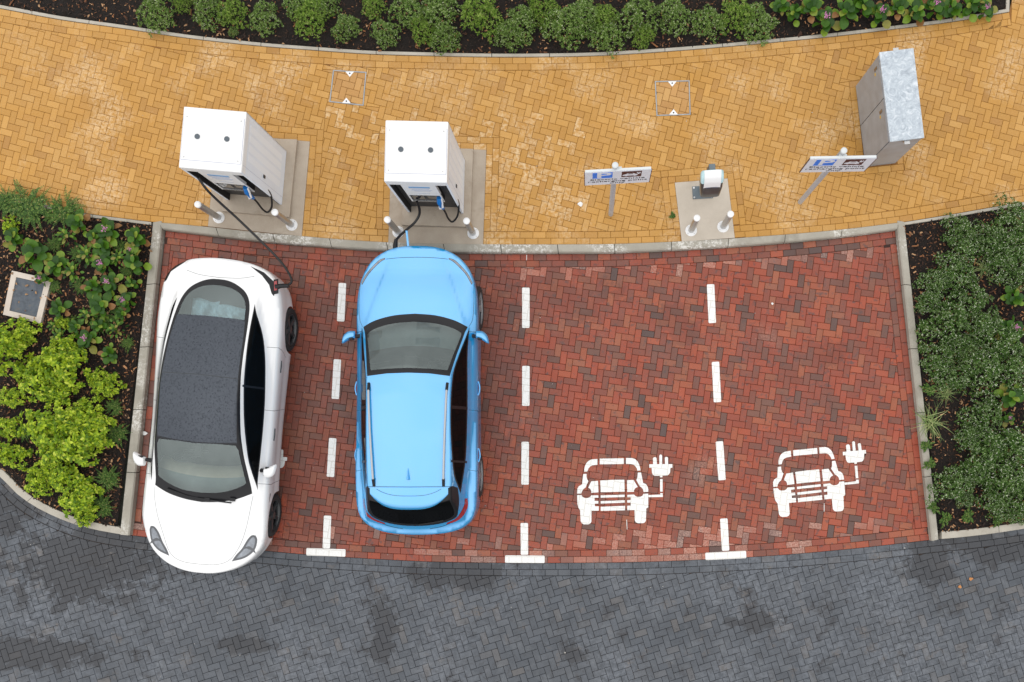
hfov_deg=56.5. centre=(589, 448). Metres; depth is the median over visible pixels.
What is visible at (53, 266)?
broad leaved plant
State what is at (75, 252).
feathery plant
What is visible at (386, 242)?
ground
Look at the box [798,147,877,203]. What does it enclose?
parking sign
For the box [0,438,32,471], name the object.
lime shrub
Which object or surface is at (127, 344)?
feathery plant
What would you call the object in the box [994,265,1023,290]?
mound shrub
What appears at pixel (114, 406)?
feathery plant
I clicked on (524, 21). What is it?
shrub
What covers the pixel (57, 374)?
lime shrub
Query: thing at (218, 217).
bollard
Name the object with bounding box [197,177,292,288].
charging cable
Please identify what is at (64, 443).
lime shrub
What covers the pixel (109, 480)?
feathery plant
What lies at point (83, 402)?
lime shrub
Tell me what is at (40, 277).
broad leaved plant
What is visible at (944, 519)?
weed
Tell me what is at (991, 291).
bark mulch
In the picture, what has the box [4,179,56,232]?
feathery plant
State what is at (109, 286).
broad leaved plant
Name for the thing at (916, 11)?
broad leaved plant
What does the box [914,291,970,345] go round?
mound shrub
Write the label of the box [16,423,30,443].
feathery plant
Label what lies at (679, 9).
shrub
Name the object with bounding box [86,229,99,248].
broad leaved plant
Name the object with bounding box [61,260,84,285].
broad leaved plant
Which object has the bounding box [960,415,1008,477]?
mound shrub
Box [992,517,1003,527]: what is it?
weed
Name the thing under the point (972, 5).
broad leaved plant
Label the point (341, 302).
bay line dash
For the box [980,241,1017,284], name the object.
mound shrub
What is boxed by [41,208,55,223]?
feathery plant
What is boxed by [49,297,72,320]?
broad leaved plant
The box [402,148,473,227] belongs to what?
charger plinth
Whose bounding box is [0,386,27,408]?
lime shrub
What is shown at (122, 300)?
broad leaved plant
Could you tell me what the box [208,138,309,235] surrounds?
concrete pad
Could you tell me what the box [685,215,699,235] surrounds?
bollard
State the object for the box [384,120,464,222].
rapid charger
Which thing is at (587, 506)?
electric car symbol
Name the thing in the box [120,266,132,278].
feathery plant
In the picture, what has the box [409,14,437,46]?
shrub
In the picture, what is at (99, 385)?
lime shrub
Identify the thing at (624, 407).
bay bedding
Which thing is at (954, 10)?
broad leaved plant
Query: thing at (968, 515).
weed
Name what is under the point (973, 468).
mound shrub
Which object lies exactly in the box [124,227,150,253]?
broad leaved plant
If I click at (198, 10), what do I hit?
shrub
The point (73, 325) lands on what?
broad leaved plant
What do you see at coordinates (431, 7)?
shrub
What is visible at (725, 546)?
bay line end mark
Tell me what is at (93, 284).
broad leaved plant
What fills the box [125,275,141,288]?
broad leaved plant
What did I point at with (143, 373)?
kerb
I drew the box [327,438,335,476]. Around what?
bay line dash
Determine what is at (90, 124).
footway
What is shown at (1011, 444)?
broad leaved plant
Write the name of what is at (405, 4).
shrub
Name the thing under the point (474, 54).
curb
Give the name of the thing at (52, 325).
broad leaved plant
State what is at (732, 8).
shrub
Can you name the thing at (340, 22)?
shrub
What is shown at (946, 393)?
grass tuft
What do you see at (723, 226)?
bollard
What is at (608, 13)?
shrub
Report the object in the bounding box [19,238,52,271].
broad leaved plant
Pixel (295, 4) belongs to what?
shrub
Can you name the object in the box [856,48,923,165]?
steel cabinet
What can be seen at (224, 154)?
rapid charger
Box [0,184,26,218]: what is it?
feathery plant
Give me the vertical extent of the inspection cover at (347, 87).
0.026 m
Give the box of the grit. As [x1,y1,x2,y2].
[5,39,993,680]
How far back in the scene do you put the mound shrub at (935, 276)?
14.73 m
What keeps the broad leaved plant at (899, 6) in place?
on the soil top at (326, 37)
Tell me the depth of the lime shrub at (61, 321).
14.78 m
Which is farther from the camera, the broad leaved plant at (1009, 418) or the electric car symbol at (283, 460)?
the electric car symbol at (283, 460)
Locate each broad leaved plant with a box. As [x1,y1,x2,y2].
[2,227,24,251]
[16,251,34,271]
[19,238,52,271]
[34,272,52,286]
[44,251,68,279]
[47,318,62,332]
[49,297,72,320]
[50,327,65,344]
[55,226,77,245]
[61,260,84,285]
[65,208,89,236]
[68,318,84,334]
[75,326,102,353]
[76,245,97,268]
[77,306,97,325]
[80,276,101,298]
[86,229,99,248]
[89,292,115,321]
[90,316,108,333]
[91,236,111,255]
[91,255,117,274]
[93,217,121,245]
[97,342,117,363]
[100,272,126,296]
[106,318,129,337]
[110,248,123,268]
[113,291,135,310]
[115,306,130,321]
[122,250,151,274]
[123,242,140,254]
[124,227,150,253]
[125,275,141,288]
[769,0,789,15]
[788,3,804,26]
[800,0,823,23]
[812,6,840,36]
[832,0,858,29]
[853,0,874,17]
[869,1,893,28]
[889,0,910,20]
[901,0,925,26]
[922,0,949,20]
[941,0,963,19]
[962,0,985,21]
[977,0,997,21]
[994,383,1023,410]
[995,315,1023,344]
[1000,285,1023,306]
[1000,411,1014,426]
[1004,439,1021,453]
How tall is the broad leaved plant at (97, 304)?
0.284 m
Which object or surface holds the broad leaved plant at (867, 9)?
on the soil top at (326, 37)
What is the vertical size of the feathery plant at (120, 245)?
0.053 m
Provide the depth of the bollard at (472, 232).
14.58 m
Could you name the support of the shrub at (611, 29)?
on the soil top at (326, 37)
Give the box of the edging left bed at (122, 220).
[15,200,152,224]
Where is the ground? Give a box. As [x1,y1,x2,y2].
[48,0,1011,529]
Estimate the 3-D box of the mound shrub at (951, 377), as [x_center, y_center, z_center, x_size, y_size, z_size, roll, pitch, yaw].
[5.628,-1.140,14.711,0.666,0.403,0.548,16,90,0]
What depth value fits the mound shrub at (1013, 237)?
14.62 m
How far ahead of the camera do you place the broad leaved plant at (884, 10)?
14.70 m
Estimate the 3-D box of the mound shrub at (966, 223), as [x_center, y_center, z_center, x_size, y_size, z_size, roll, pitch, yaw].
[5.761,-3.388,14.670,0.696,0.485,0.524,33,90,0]
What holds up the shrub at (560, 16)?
on the soil top at (326, 37)
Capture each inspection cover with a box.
[329,70,366,105]
[655,80,690,115]
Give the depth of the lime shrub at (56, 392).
14.67 m
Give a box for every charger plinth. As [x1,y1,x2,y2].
[222,139,297,217]
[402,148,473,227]
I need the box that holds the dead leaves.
[0,0,1020,527]
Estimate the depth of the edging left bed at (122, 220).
14.89 m
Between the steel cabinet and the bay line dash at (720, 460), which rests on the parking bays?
the bay line dash at (720, 460)
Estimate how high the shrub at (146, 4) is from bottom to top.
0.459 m
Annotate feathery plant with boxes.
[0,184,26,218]
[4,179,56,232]
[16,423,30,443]
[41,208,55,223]
[44,185,86,228]
[46,233,62,252]
[49,278,61,293]
[66,244,90,264]
[69,277,88,295]
[88,314,111,335]
[89,309,115,321]
[92,464,120,494]
[93,494,116,517]
[104,399,123,415]
[106,424,130,447]
[109,306,119,320]
[112,239,125,253]
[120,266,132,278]
[120,337,134,352]
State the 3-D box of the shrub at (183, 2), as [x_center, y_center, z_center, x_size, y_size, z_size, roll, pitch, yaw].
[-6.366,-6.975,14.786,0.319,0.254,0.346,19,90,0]
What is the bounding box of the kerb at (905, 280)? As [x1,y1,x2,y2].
[895,221,937,540]
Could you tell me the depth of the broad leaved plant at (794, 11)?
14.74 m
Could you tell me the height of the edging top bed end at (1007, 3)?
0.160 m
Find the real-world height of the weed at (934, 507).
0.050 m
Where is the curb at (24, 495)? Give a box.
[0,468,120,533]
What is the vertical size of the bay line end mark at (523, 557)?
0.002 m
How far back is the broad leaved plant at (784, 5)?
14.72 m
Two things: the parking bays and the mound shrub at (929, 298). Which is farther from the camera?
the parking bays
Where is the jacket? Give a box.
[191,298,245,319]
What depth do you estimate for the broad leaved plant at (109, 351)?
14.75 m
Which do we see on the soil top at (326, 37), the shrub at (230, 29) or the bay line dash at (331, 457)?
the shrub at (230, 29)
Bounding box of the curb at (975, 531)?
[938,522,1023,538]
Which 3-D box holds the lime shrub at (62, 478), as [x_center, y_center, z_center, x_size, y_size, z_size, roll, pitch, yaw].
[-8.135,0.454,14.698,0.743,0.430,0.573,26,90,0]
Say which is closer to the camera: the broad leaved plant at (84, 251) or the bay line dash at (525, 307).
the broad leaved plant at (84, 251)
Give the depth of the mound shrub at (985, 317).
14.67 m
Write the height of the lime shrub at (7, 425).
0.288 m
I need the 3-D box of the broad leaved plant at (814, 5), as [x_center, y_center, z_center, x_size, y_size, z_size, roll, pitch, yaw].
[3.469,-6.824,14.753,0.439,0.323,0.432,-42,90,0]
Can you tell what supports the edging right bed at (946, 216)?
on the ground
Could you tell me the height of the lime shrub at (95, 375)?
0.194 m
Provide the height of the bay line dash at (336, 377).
0.002 m
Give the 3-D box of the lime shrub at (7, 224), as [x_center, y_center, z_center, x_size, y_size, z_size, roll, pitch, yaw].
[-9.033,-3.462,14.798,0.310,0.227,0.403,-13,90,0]
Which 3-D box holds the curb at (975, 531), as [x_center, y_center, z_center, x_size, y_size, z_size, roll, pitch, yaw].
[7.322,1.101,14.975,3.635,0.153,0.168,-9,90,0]
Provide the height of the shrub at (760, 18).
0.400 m
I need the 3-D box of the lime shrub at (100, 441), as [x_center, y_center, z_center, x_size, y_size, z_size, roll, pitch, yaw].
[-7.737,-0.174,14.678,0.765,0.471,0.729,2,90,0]
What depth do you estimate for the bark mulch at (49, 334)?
14.89 m
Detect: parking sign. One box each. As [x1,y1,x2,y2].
[584,162,651,216]
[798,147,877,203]
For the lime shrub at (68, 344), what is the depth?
14.66 m
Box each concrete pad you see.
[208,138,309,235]
[388,150,485,243]
[675,178,734,240]
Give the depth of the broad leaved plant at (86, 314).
14.75 m
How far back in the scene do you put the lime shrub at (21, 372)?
14.77 m
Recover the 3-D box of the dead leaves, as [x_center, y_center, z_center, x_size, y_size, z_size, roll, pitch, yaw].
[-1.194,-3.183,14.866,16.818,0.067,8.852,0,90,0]
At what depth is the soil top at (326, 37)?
14.91 m
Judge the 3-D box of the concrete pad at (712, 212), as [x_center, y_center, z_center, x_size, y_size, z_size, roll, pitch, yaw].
[1.809,-3.747,14.972,0.832,0.156,0.971,-7,90,0]
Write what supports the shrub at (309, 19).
on the soil top at (326, 37)
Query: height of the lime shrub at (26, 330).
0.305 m
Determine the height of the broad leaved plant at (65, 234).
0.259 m
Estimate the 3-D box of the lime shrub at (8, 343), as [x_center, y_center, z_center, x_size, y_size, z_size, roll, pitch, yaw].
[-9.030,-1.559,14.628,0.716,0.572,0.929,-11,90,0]
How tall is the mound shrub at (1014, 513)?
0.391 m
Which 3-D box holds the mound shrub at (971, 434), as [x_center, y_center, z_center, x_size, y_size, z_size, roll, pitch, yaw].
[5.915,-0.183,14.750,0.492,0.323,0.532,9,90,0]
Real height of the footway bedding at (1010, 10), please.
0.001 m
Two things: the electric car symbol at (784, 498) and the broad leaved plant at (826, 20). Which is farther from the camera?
the electric car symbol at (784, 498)
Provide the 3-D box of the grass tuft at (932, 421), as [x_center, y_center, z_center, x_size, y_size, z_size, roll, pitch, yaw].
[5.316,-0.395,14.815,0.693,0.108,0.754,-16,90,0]
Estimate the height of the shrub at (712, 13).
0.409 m
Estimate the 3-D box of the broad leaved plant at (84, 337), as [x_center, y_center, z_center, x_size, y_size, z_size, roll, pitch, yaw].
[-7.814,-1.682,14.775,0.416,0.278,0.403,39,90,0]
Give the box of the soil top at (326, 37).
[0,0,1005,53]
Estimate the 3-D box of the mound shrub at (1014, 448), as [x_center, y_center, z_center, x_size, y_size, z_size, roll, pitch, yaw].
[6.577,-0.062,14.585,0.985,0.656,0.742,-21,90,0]
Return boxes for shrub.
[0,317,33,377]
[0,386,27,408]
[0,416,25,438]
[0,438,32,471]
[2,215,20,237]
[10,317,42,350]
[13,358,31,384]
[17,402,85,454]
[18,354,55,402]
[24,460,53,497]
[28,346,92,388]
[35,435,67,474]
[42,381,78,402]
[42,460,92,499]
[45,397,86,430]
[50,333,86,362]
[53,410,99,470]
[54,316,69,330]
[58,483,104,518]
[70,415,117,457]
[73,501,99,527]
[76,395,104,431]
[87,366,107,387]
[90,372,127,399]
[135,0,176,37]
[173,0,192,14]
[191,0,228,32]
[216,0,252,28]
[228,26,238,37]
[249,0,283,37]
[282,0,312,17]
[289,0,333,40]
[311,0,341,17]
[330,13,361,42]
[361,0,387,19]
[370,19,400,49]
[388,0,424,31]
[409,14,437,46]
[421,0,461,35]
[429,22,462,56]
[460,0,503,43]
[493,18,523,52]
[506,4,541,44]
[526,0,560,29]
[539,5,585,51]
[565,0,601,43]
[588,18,626,58]
[592,3,617,33]
[612,0,661,38]
[632,24,656,48]
[656,0,694,37]
[688,3,726,43]
[720,0,755,39]
[739,2,779,46]
[912,268,949,301]
[914,279,943,314]
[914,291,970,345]
[918,337,954,385]
[925,464,973,507]
[928,360,971,394]
[932,250,979,297]
[939,212,984,245]
[940,329,979,360]
[943,227,982,274]
[948,274,993,325]
[950,457,991,489]
[951,419,982,452]
[954,394,1003,436]
[955,487,975,508]
[957,343,1004,406]
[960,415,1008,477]
[963,317,1023,365]
[964,305,1000,350]
[964,457,1023,503]
[971,218,1002,263]
[971,487,1013,521]
[979,420,1023,468]
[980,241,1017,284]
[983,192,1023,251]
[986,228,1023,270]
[989,339,1023,396]
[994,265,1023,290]
[997,462,1023,517]
[1004,498,1023,525]
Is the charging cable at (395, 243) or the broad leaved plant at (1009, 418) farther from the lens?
the broad leaved plant at (1009, 418)
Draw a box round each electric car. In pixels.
[133,258,297,572]
[342,230,488,534]
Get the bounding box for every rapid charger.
[179,107,285,212]
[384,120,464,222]
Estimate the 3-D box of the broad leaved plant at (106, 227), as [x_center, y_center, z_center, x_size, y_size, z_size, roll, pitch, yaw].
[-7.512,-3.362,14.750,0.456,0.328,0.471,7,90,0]
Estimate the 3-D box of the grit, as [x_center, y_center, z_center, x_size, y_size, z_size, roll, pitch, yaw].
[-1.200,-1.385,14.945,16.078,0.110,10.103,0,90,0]
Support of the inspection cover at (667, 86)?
on the footway
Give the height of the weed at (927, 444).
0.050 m
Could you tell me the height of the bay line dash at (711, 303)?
0.002 m
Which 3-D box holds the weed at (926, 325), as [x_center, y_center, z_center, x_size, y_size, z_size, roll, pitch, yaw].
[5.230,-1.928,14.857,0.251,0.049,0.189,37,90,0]
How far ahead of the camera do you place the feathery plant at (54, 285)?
14.87 m
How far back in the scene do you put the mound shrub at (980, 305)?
14.64 m
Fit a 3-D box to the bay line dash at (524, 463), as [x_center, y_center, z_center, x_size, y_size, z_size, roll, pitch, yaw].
[-1.019,0.228,14.996,0.120,0.002,0.678,0,90,0]
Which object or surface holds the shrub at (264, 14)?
on the soil top at (326, 37)
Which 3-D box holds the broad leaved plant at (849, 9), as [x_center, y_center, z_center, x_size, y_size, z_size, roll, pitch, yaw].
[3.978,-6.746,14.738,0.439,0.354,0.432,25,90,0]
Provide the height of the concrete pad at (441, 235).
0.156 m
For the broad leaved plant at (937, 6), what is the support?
on the soil top at (326, 37)
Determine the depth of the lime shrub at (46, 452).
14.63 m
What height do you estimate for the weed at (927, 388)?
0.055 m
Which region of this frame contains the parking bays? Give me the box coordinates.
[133,231,928,562]
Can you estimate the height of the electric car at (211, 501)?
1.441 m
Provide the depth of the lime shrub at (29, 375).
14.61 m
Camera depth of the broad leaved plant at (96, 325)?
14.77 m
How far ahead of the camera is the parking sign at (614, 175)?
12.66 m
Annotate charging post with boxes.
[692,164,723,198]
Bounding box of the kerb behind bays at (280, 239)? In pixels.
[160,223,897,253]
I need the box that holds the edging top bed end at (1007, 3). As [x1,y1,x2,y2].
[1005,0,1009,8]
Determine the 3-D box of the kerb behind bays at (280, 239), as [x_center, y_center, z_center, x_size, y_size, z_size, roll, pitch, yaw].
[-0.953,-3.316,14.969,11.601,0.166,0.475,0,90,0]
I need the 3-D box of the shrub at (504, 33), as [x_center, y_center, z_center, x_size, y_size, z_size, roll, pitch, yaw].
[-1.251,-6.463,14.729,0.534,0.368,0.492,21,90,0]
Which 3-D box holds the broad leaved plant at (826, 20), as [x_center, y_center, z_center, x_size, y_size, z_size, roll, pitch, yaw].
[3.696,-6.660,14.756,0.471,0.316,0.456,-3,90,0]
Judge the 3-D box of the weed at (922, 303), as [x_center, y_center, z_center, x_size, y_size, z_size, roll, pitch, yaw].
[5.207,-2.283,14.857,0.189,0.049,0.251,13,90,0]
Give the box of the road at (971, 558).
[0,477,1023,681]
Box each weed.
[915,299,927,309]
[917,344,929,353]
[919,319,932,332]
[919,383,936,395]
[920,440,934,452]
[921,457,935,469]
[926,501,939,513]
[939,511,951,528]
[961,506,973,522]
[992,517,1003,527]
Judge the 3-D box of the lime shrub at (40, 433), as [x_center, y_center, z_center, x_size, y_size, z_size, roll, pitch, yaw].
[-8.357,-0.324,14.634,1.022,0.559,0.788,13,90,0]
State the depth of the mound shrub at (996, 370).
14.60 m
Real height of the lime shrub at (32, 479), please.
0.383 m
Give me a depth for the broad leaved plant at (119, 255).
14.77 m
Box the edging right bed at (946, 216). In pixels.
[904,202,1023,224]
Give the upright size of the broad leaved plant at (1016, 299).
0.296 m
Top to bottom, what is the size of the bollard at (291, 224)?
0.818 m
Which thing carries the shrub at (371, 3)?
on the soil top at (326, 37)
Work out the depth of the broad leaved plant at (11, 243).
14.71 m
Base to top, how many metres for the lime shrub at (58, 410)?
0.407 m
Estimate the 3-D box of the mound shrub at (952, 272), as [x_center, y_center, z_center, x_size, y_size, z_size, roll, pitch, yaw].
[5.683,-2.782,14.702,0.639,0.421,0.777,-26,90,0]
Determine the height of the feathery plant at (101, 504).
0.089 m
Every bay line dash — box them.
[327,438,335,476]
[332,359,340,398]
[337,283,345,321]
[521,442,528,484]
[522,288,529,327]
[522,366,529,405]
[707,284,715,322]
[712,362,720,401]
[716,441,725,479]
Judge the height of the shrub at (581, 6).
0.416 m
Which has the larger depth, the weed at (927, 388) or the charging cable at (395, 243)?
the weed at (927, 388)
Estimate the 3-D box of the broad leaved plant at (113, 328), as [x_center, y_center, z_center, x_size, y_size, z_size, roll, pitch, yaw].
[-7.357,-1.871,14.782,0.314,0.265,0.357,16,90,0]
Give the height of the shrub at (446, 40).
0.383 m
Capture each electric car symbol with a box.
[280,450,286,467]
[577,455,671,523]
[773,441,865,516]
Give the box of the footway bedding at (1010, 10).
[1,1,1023,244]
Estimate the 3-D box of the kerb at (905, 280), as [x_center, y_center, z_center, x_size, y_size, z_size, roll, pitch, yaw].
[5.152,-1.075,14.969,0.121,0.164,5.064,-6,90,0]
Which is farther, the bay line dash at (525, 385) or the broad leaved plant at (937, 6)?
the bay line dash at (525, 385)
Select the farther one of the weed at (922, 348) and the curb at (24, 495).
the curb at (24, 495)
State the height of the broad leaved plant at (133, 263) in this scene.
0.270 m
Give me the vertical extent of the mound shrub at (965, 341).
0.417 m
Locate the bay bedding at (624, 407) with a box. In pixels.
[134,231,927,562]
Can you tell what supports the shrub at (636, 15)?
on the soil top at (326, 37)
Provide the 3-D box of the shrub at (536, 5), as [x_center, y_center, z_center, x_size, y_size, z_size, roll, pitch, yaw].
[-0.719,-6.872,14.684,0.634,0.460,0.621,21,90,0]
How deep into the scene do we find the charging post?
13.93 m
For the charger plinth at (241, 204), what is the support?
on the concrete pad at (265, 224)
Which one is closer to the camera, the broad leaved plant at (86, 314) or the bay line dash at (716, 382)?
the broad leaved plant at (86, 314)
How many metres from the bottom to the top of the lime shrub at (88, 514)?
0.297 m
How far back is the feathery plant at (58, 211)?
14.79 m
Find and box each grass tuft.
[911,402,955,447]
[925,383,962,406]
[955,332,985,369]
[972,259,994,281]
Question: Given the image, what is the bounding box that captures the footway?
[0,0,1023,244]
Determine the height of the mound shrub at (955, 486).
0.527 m
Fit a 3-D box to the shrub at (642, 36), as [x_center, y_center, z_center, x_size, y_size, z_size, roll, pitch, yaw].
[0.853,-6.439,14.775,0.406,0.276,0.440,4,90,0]
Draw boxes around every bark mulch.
[0,206,151,526]
[903,206,1023,531]
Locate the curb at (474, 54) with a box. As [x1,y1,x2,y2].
[0,5,1008,57]
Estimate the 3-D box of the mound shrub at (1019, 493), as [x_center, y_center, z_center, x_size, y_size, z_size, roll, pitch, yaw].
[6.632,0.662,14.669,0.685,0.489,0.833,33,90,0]
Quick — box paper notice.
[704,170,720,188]
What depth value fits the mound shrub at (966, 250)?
14.68 m
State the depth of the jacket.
14.09 m
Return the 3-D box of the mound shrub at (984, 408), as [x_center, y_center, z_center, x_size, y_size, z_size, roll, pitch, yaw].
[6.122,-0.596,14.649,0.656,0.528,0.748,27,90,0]
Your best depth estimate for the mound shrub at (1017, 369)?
14.62 m
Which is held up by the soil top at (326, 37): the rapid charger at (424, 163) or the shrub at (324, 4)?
the shrub at (324, 4)
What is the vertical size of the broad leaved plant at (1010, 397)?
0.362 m
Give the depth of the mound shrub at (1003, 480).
14.55 m
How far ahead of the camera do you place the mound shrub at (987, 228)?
14.70 m
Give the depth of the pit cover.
14.87 m
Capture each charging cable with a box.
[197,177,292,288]
[393,200,420,247]
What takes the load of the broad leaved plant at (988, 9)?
on the soil top at (326, 37)
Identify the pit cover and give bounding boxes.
[3,271,50,322]
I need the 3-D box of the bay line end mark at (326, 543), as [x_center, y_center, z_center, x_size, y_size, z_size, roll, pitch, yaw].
[-4.169,1.381,14.996,0.622,0.002,0.651,0,90,0]
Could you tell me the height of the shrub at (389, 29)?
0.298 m
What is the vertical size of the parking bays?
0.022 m
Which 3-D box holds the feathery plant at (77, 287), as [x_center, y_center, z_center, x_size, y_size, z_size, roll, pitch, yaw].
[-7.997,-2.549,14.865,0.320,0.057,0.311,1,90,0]
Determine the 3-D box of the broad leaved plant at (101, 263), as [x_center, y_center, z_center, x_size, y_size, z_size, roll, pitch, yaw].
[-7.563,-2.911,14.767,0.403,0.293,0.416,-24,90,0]
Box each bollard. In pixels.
[194,201,224,222]
[271,209,297,230]
[384,216,403,237]
[463,217,478,238]
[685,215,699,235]
[717,211,733,231]
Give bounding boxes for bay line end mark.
[306,516,345,556]
[505,523,544,562]
[705,518,745,559]
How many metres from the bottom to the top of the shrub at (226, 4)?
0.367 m
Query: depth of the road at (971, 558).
15.00 m
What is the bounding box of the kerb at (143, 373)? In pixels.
[120,221,165,534]
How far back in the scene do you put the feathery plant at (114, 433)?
14.85 m
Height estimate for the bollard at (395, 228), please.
0.818 m
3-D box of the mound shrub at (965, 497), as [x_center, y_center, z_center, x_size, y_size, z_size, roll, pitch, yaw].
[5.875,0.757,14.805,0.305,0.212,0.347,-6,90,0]
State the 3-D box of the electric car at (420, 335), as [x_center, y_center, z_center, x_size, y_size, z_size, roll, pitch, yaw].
[-2.565,-0.975,14.162,2.170,1.676,4.551,0,90,0]

